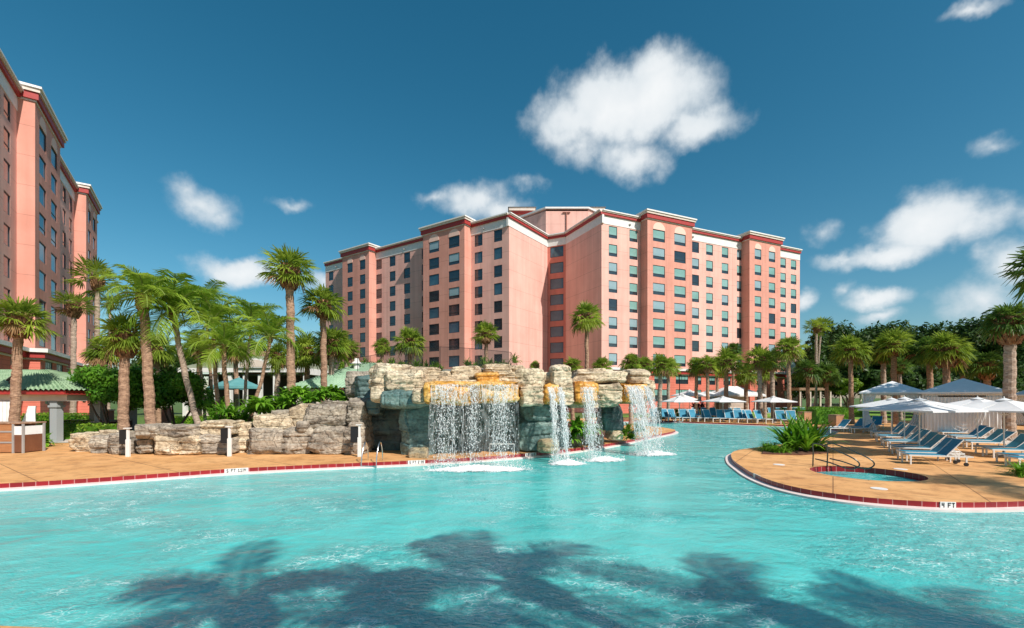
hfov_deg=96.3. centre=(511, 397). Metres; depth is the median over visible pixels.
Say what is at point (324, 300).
palm tree
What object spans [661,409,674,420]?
sun lounger
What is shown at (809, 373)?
palm tree
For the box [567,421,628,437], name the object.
planting bed
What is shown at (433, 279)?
window
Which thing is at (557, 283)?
window
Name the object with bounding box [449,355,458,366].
window
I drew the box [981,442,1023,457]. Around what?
sun lounger
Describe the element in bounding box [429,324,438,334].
window
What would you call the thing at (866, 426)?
sun lounger
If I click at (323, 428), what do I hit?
rock wall
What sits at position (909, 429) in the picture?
sun lounger
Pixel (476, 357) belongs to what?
window
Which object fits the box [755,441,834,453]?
grassy plant
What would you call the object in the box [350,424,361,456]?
signal post
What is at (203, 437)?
rock wall
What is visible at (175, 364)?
broadleaf tree
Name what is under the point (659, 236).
window
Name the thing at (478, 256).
window
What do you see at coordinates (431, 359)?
window
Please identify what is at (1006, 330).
palm tree
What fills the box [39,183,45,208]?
window
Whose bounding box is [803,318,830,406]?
palm tree
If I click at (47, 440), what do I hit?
shrub
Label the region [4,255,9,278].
window
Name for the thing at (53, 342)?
window
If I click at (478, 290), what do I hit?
window
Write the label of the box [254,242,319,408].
palm tree
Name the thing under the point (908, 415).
lawn
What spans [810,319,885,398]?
broadleaf tree
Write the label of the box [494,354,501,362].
window
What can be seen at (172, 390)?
broadleaf tree
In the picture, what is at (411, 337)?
palm tree
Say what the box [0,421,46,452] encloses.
towel stand
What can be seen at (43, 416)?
hedge
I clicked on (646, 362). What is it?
palm tree
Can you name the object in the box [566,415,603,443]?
shrub
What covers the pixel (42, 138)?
window
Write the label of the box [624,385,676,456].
waterfall
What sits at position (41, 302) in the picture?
window
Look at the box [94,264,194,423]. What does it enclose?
palm tree
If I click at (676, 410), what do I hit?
hedge
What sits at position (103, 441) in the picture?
rock wall
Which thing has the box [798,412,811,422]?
waste bin
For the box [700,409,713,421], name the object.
sun lounger
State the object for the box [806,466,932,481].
hot tub
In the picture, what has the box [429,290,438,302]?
window
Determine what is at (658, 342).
window
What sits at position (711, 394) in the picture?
parasol
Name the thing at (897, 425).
sun lounger
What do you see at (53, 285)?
window
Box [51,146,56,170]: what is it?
window
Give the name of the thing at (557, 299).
window
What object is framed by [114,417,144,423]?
lawn
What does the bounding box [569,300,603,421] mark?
palm tree
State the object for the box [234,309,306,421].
palm tree
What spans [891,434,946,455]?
sun lounger
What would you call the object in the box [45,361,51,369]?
window
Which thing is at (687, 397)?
parasol
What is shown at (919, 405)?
parasol
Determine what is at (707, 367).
palm tree
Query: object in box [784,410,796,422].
sun lounger
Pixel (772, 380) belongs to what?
palm tree
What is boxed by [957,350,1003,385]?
palm tree
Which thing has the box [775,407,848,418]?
hedge
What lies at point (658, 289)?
window
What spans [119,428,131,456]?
signal post
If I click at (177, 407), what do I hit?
ground
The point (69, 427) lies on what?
hedge
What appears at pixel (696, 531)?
pool water
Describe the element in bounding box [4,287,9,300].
window
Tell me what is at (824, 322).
palm tree
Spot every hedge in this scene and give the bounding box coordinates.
[20,412,88,420]
[36,419,93,438]
[76,422,116,432]
[172,415,211,423]
[662,408,684,417]
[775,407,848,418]
[792,406,862,414]
[806,406,836,424]
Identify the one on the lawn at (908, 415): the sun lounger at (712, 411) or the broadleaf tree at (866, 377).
the broadleaf tree at (866, 377)
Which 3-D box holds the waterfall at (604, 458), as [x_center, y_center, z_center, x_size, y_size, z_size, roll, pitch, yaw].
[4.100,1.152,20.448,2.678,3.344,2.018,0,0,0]
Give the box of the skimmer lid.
[870,487,887,489]
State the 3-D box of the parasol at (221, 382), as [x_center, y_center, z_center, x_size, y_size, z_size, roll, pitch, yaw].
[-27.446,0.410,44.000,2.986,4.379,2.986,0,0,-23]
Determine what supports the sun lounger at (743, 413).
on the pool deck
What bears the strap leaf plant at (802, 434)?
on the planting bed at (800, 451)
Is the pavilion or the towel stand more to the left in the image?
the towel stand
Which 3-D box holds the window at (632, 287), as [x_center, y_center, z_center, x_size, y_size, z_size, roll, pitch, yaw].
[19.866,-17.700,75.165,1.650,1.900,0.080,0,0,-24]
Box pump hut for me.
[283,358,375,403]
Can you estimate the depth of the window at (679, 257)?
76.97 m
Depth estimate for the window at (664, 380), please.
74.86 m
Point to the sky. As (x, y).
(883, 140)
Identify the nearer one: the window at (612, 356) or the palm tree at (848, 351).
the palm tree at (848, 351)
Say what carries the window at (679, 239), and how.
in the hotel at (682, 290)
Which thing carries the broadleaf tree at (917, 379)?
on the lawn at (908, 415)
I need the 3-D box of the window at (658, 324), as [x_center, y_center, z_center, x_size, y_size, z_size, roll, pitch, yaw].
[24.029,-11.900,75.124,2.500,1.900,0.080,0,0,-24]
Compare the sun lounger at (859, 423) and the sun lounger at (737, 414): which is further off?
the sun lounger at (737, 414)
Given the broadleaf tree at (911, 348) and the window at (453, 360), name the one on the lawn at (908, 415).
the broadleaf tree at (911, 348)
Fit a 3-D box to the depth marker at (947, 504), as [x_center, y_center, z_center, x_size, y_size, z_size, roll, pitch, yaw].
[10.788,2.670,11.345,0.360,0.160,0.025,0,0,6]
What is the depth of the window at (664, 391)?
74.88 m
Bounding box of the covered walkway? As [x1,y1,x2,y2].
[791,388,861,407]
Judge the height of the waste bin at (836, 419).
1.080 m
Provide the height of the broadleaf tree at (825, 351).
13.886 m
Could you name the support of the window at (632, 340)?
in the hotel at (682, 290)
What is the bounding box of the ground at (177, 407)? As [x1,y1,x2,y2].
[50,398,910,443]
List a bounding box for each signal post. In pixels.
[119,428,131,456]
[221,426,232,456]
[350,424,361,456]
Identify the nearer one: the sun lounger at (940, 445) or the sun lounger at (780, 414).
the sun lounger at (940, 445)
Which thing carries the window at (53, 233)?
in the hotel at (50, 208)
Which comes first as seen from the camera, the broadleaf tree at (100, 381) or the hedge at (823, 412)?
the broadleaf tree at (100, 381)
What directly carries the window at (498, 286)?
in the hotel at (682, 290)
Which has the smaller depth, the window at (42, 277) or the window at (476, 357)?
the window at (42, 277)
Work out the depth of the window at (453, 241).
78.00 m
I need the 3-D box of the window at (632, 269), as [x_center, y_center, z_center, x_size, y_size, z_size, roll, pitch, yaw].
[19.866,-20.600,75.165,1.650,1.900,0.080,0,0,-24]
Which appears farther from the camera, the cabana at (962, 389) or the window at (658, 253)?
the window at (658, 253)
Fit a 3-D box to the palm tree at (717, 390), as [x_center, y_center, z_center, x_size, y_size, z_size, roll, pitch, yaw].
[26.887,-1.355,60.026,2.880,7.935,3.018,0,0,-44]
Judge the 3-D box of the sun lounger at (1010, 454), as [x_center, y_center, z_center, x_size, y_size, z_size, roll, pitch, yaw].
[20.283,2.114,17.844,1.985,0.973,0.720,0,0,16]
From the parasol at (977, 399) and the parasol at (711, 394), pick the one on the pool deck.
the parasol at (977, 399)
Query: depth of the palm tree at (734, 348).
61.49 m
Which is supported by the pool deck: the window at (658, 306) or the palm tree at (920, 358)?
the palm tree at (920, 358)
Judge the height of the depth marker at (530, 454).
0.160 m
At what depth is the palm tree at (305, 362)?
32.27 m
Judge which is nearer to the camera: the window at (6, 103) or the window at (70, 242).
the window at (6, 103)
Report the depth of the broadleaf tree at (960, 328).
65.19 m
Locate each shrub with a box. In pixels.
[45,433,60,446]
[198,399,263,421]
[237,384,353,415]
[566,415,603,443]
[617,422,652,441]
[688,400,713,409]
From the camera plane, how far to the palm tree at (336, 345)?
30.70 m
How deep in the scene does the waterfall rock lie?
21.33 m
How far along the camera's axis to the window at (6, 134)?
42.00 m
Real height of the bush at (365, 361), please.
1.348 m
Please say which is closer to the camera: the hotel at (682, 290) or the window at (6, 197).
the window at (6, 197)
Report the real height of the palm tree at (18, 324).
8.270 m
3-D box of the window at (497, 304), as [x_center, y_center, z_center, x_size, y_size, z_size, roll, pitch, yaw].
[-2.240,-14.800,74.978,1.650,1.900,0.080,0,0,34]
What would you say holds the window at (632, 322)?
in the hotel at (682, 290)
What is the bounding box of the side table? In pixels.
[937,450,959,461]
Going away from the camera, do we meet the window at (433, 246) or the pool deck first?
the pool deck
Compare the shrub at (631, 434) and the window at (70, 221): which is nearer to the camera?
the shrub at (631, 434)
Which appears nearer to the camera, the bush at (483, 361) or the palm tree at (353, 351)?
the bush at (483, 361)
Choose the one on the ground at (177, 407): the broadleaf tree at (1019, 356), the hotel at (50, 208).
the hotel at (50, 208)
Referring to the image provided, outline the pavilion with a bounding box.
[712,386,765,417]
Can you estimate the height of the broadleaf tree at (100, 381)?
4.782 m
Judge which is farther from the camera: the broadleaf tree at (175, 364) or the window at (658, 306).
the window at (658, 306)
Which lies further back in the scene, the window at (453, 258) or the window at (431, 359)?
the window at (431, 359)
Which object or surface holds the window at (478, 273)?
in the hotel at (682, 290)
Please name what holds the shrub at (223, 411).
on the rock wall at (203, 437)
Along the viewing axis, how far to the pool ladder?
18.28 m
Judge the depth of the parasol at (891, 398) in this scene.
28.65 m
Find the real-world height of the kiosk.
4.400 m
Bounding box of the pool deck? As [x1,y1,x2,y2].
[0,417,1023,627]
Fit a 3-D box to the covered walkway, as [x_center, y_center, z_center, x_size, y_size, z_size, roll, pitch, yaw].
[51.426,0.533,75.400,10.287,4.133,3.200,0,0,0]
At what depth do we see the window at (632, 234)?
75.12 m
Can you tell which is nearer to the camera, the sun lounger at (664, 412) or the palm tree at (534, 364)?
the palm tree at (534, 364)
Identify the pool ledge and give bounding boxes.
[0,421,1023,510]
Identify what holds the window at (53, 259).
in the hotel at (50, 208)
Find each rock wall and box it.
[68,429,137,454]
[134,419,253,454]
[246,397,373,454]
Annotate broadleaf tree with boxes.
[56,363,163,425]
[130,345,196,375]
[136,367,232,423]
[217,340,271,373]
[338,361,352,368]
[785,333,847,406]
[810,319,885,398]
[820,359,880,400]
[836,377,863,407]
[851,320,916,395]
[874,363,959,413]
[880,327,944,373]
[911,320,999,362]
[950,309,1023,375]
[951,358,1023,391]
[991,340,1023,392]
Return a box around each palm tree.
[0,293,61,420]
[49,290,97,412]
[61,254,127,365]
[78,333,119,368]
[90,311,158,429]
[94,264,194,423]
[100,295,123,408]
[103,267,234,423]
[130,333,176,422]
[162,330,229,420]
[167,289,253,416]
[182,278,233,396]
[183,319,259,412]
[183,335,219,415]
[219,340,258,406]
[224,296,285,413]
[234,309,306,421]
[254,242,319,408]
[261,343,286,396]
[284,331,327,380]
[295,283,347,402]
[308,324,354,374]
[335,338,361,388]
[370,337,392,362]
[390,326,427,364]
[470,319,500,363]
[529,360,539,368]
[561,357,583,422]
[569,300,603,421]
[591,355,614,370]
[618,353,642,425]
[638,355,654,420]
[649,352,679,420]
[662,357,681,419]
[685,357,705,418]
[693,354,719,419]
[710,345,746,419]
[711,356,719,408]
[726,342,743,385]
[730,365,757,409]
[739,344,776,420]
[756,370,776,417]
[762,349,786,420]
[768,335,809,422]
[791,358,825,408]
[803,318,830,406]
[810,315,835,406]
[817,362,841,408]
[828,333,874,423]
[865,343,900,422]
[870,326,920,423]
[886,357,914,419]
[902,335,933,388]
[919,330,977,383]
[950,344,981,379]
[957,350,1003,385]
[974,299,1023,440]
[994,246,1023,305]
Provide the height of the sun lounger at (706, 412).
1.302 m
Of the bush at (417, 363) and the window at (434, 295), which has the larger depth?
the window at (434, 295)
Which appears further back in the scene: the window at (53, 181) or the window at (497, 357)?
the window at (497, 357)
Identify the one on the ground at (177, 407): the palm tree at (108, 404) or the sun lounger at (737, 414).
the palm tree at (108, 404)
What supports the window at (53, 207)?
in the hotel at (50, 208)
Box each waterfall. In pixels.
[423,384,532,472]
[548,386,585,465]
[580,387,624,461]
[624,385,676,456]
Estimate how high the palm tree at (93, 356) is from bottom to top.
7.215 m
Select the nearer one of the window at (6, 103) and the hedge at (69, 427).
the hedge at (69, 427)
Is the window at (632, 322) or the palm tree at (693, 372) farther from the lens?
the window at (632, 322)
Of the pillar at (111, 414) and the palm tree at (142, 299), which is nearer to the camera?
the palm tree at (142, 299)
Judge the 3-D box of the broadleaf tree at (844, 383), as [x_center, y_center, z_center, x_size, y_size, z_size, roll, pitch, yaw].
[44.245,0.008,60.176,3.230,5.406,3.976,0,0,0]
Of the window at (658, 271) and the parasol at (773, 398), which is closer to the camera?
the parasol at (773, 398)
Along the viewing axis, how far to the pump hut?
30.32 m
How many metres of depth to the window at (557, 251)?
83.31 m
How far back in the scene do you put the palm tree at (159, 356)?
37.70 m
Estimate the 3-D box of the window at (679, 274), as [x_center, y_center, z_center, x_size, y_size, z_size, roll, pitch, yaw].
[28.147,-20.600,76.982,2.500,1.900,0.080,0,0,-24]
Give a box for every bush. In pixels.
[360,357,382,366]
[385,356,406,363]
[410,359,445,370]
[459,356,482,367]
[477,353,522,367]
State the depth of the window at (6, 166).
42.08 m
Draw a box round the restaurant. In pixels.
[178,356,336,415]
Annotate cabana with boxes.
[859,381,922,432]
[918,378,1002,436]
[1016,390,1023,424]
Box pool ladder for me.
[361,442,382,467]
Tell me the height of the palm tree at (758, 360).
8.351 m
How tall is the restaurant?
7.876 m
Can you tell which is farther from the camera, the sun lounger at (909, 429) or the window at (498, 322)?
the window at (498, 322)
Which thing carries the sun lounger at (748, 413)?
on the pool deck
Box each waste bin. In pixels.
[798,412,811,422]
[828,414,844,425]
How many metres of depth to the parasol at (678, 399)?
47.53 m
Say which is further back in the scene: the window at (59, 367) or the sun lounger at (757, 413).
the window at (59, 367)
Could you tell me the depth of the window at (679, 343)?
76.97 m
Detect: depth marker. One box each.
[224,468,247,472]
[408,460,424,463]
[525,452,535,455]
[940,502,955,507]
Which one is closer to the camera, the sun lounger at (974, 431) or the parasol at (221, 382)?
the sun lounger at (974, 431)
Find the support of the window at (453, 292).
in the hotel at (682, 290)
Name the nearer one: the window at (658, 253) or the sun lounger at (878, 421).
the sun lounger at (878, 421)
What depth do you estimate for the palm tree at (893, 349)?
43.78 m
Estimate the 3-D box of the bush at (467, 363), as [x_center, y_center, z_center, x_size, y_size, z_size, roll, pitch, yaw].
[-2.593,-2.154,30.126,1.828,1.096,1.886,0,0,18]
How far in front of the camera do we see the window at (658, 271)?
75.12 m
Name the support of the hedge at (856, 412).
on the lawn at (908, 415)
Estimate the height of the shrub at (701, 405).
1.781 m
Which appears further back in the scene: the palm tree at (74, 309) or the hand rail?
the palm tree at (74, 309)
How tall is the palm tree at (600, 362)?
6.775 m
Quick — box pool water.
[0,422,1023,627]
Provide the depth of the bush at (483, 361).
29.92 m
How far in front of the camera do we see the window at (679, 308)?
76.97 m
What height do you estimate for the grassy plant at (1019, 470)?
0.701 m
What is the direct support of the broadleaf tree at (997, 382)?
on the lawn at (908, 415)
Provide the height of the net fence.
2.531 m
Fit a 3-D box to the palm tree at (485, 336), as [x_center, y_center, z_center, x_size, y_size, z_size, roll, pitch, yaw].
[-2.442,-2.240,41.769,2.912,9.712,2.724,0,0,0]
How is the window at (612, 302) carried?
in the hotel at (682, 290)
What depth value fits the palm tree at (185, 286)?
25.47 m
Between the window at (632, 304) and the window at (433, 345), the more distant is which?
the window at (433, 345)
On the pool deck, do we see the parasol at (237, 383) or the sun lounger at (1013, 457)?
the sun lounger at (1013, 457)
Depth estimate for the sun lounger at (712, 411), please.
54.33 m
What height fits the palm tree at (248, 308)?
8.625 m
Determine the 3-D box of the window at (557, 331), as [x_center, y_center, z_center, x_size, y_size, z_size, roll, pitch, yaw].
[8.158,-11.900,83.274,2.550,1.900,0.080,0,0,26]
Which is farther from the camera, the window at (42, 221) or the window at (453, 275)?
the window at (453, 275)
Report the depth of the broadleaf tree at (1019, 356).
59.01 m
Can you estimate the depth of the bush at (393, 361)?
33.16 m
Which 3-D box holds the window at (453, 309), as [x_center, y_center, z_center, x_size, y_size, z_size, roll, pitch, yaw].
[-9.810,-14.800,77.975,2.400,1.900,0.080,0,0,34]
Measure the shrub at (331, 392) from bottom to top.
1.802 m
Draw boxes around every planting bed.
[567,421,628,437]
[762,447,829,454]
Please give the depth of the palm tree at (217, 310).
26.82 m
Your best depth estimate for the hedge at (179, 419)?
39.48 m
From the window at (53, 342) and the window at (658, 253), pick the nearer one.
the window at (53, 342)
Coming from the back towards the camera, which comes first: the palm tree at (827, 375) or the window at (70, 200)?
the window at (70, 200)
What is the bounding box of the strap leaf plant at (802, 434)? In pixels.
[760,410,848,450]
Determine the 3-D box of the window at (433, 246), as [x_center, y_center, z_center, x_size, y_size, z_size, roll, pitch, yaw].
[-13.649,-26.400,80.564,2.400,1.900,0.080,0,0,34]
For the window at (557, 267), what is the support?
in the hotel at (682, 290)
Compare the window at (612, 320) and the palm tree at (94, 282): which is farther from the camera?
the window at (612, 320)
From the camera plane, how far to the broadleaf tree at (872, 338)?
75.25 m
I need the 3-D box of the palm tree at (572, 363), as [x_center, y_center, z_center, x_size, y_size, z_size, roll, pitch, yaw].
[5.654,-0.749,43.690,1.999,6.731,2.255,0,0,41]
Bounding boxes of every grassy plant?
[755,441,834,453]
[991,457,1023,477]
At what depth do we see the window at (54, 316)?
51.21 m
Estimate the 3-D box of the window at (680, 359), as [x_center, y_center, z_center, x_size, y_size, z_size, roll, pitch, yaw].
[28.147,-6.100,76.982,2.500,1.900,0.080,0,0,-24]
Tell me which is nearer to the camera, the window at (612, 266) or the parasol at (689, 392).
the parasol at (689, 392)
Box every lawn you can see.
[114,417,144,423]
[595,411,912,419]
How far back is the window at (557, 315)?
83.31 m
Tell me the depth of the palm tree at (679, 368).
52.78 m
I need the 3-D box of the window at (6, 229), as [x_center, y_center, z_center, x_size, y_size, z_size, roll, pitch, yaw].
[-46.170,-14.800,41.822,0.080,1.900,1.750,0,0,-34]
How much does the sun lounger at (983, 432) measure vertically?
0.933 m
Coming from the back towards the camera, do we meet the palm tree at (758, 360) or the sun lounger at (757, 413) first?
the palm tree at (758, 360)
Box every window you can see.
[4,95,9,121]
[4,127,9,152]
[4,159,9,184]
[4,191,9,215]
[4,223,9,247]
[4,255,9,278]
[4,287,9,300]
[39,126,45,152]
[39,155,45,180]
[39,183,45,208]
[39,212,45,236]
[39,241,45,264]
[39,270,45,291]
[39,298,45,318]
[39,333,45,347]
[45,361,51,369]
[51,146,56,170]
[51,173,56,196]
[51,200,56,222]
[51,226,56,247]
[51,253,56,273]
[51,279,56,298]
[51,306,56,325]
[51,333,56,350]
[57,364,61,371]
[69,196,71,212]
[69,218,71,233]
[69,239,71,254]
[69,260,71,275]
[88,210,94,338]
[429,240,438,252]
[429,257,438,269]
[429,274,438,285]
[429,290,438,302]
[429,307,438,318]
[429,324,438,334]
[429,340,438,351]
[429,357,438,364]
[449,235,458,248]
[449,252,458,265]
[449,270,458,281]
[449,287,458,298]
[449,304,458,315]
[449,321,458,332]
[449,338,458,349]
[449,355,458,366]
[475,234,481,246]
[475,251,481,263]
[475,269,481,280]
[475,286,481,297]
[475,303,481,314]
[475,338,481,349]
[475,355,481,365]
[494,229,501,241]
[494,247,501,259]
[494,265,501,277]
[494,283,501,294]
[494,300,501,312]
[494,318,501,329]
[494,336,501,347]
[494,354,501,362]
[550,246,562,257]
[550,262,562,273]
[550,278,562,289]
[550,294,562,305]
[550,310,562,320]
[550,326,562,336]
[550,342,562,352]
[550,358,562,365]
[609,226,616,238]
[609,244,616,256]
[609,262,616,274]
[609,280,616,292]
[609,299,616,310]
[609,317,616,328]
[609,335,616,346]
[609,353,616,364]
[629,230,636,241]
[629,247,636,259]
[629,265,636,277]
[629,283,636,294]
[629,301,636,312]
[629,318,636,330]
[629,336,636,347]
[653,229,664,242]
[653,247,664,259]
[653,265,664,277]
[653,283,664,295]
[653,300,664,312]
[653,318,664,330]
[653,336,664,347]
[654,375,666,383]
[654,389,666,401]
[674,233,684,245]
[674,251,684,263]
[674,268,684,280]
[674,285,684,297]
[674,303,684,314]
[674,320,684,331]
[674,338,684,349]
[674,355,684,366]
[676,375,687,383]
[676,389,686,396]
[692,341,698,351]
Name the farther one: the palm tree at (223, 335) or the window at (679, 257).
the window at (679, 257)
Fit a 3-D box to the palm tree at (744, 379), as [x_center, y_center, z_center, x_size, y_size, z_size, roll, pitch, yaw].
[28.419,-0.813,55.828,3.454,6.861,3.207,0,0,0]
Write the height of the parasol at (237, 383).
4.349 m
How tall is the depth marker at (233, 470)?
0.160 m
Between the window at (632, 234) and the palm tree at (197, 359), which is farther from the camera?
the window at (632, 234)
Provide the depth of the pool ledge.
14.92 m
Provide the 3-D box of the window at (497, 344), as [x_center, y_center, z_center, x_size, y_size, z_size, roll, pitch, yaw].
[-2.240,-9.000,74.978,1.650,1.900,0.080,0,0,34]
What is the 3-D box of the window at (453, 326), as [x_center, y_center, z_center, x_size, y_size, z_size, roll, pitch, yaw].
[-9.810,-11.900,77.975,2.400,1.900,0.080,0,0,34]
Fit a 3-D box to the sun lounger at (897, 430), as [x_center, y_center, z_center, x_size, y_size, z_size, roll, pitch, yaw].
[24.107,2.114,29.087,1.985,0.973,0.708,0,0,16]
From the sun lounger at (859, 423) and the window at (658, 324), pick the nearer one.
the sun lounger at (859, 423)
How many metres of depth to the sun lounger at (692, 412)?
49.88 m
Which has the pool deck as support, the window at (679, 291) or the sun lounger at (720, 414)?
the sun lounger at (720, 414)
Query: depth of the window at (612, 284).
73.51 m
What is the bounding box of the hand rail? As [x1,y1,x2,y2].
[812,443,874,469]
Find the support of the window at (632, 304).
in the hotel at (682, 290)
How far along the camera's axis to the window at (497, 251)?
74.97 m
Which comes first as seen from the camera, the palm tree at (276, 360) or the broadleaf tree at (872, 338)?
the palm tree at (276, 360)
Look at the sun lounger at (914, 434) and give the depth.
24.23 m
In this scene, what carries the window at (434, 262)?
in the hotel at (682, 290)
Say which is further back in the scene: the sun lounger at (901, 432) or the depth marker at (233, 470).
the sun lounger at (901, 432)
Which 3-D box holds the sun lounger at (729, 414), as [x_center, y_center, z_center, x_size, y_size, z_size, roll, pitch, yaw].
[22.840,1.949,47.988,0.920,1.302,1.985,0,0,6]
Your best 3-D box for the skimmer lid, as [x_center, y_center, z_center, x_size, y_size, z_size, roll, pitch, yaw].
[10.428,2.593,13.028,0.400,0.012,0.400,0,0,0]
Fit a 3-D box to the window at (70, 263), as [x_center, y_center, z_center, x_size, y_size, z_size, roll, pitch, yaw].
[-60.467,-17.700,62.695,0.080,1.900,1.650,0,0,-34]
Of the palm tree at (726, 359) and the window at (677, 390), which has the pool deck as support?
the palm tree at (726, 359)
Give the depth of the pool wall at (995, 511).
14.98 m
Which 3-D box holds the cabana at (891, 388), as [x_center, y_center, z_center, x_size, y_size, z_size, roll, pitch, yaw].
[28.445,0.693,34.298,3.763,3.814,4.500,0,0,40]
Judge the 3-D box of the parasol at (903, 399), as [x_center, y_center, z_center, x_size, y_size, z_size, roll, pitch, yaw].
[20.973,1.249,24.500,3.015,2.703,3.015,0,0,-14]
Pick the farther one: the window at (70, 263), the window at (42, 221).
the window at (70, 263)
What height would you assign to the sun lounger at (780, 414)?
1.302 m
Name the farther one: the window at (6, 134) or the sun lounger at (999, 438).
the window at (6, 134)
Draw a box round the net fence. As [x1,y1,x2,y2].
[357,347,516,370]
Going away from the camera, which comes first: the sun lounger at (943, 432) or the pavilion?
the sun lounger at (943, 432)
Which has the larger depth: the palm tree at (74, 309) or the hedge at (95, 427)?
the palm tree at (74, 309)
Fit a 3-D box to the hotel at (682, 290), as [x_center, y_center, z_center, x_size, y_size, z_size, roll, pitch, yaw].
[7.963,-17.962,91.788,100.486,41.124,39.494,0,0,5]
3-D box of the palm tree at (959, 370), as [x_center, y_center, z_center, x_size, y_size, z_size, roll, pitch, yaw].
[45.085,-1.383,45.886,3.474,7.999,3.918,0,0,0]
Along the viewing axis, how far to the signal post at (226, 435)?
20.10 m
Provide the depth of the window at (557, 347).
83.31 m
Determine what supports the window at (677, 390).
in the hotel at (682, 290)
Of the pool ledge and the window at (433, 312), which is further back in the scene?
the window at (433, 312)
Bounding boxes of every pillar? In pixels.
[107,409,114,419]
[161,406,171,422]
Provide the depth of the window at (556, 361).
83.31 m
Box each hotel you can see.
[0,49,102,420]
[323,207,802,412]
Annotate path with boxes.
[49,439,68,442]
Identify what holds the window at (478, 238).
in the hotel at (682, 290)
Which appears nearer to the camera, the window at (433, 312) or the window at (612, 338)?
the window at (612, 338)
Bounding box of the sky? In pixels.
[0,0,1023,397]
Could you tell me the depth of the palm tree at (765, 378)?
57.88 m
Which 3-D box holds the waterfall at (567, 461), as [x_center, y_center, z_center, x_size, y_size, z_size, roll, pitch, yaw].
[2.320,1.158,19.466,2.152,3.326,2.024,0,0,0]
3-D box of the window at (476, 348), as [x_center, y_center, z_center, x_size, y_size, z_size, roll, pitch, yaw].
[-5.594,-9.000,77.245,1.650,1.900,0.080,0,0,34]
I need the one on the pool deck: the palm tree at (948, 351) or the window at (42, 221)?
the palm tree at (948, 351)
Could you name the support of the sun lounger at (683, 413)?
on the pool deck
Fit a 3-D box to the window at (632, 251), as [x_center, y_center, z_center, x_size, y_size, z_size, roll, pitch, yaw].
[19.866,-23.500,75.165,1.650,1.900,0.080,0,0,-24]
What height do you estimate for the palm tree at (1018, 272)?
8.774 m
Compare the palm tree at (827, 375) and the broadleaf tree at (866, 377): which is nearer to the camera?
the palm tree at (827, 375)
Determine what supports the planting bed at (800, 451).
on the pool deck
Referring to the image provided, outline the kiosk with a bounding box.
[0,369,136,441]
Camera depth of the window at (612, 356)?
73.54 m
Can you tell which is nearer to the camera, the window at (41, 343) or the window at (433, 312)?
the window at (41, 343)
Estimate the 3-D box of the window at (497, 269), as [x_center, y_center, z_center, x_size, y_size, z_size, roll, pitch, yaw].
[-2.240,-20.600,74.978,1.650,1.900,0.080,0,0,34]
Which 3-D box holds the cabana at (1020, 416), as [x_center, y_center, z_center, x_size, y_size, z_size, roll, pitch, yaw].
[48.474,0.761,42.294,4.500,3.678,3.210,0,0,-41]
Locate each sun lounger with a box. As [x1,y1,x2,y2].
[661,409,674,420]
[665,409,680,420]
[678,409,690,420]
[686,409,702,420]
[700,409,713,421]
[702,409,719,421]
[710,407,716,419]
[715,409,726,421]
[723,409,736,422]
[732,410,745,422]
[740,410,756,422]
[742,410,763,422]
[751,410,772,422]
[773,410,786,423]
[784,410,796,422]
[822,419,851,432]
[841,418,862,430]
[846,419,874,432]
[870,421,905,435]
[871,423,912,437]
[872,416,883,429]
[874,425,912,440]
[876,425,923,441]
[880,428,924,446]
[883,429,930,448]
[888,431,939,452]
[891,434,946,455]
[896,437,964,462]
[900,438,973,465]
[936,429,976,438]
[944,425,988,438]
[948,427,995,443]
[963,431,1015,448]
[964,428,1009,446]
[974,433,1023,454]
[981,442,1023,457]
[995,452,1023,463]
[1004,455,1023,465]
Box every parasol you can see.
[206,381,243,389]
[218,378,261,388]
[661,395,698,421]
[670,394,697,419]
[671,389,705,408]
[690,391,721,397]
[701,396,745,421]
[751,395,796,417]
[849,396,894,437]
[855,395,912,443]
[857,396,988,449]
[946,396,991,446]
[963,397,1023,456]
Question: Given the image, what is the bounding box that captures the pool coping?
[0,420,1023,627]
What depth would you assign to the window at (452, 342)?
78.03 m
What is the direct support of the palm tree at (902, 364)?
on the ground at (177, 407)
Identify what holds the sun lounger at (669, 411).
on the pool deck
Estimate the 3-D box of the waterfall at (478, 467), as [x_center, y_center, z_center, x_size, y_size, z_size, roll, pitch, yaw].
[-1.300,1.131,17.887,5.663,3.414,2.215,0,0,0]
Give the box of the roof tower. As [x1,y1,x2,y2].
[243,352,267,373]
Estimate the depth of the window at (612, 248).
73.50 m
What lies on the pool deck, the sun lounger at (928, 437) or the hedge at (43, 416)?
the sun lounger at (928, 437)
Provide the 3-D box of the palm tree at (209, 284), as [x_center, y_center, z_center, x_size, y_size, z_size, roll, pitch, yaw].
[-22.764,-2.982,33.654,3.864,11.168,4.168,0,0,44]
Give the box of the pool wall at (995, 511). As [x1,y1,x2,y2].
[0,422,1023,512]
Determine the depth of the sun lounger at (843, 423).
33.50 m
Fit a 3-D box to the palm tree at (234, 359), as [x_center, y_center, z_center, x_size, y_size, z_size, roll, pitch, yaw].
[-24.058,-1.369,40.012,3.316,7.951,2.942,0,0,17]
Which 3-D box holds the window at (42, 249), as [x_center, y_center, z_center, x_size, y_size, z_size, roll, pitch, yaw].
[-48.192,-14.800,46.982,0.080,1.900,2.550,0,0,-34]
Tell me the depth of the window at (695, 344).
80.81 m
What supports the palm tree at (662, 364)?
on the pool deck
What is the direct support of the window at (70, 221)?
in the hotel at (50, 208)
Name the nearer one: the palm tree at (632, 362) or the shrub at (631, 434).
the shrub at (631, 434)
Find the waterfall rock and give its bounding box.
[345,363,655,457]

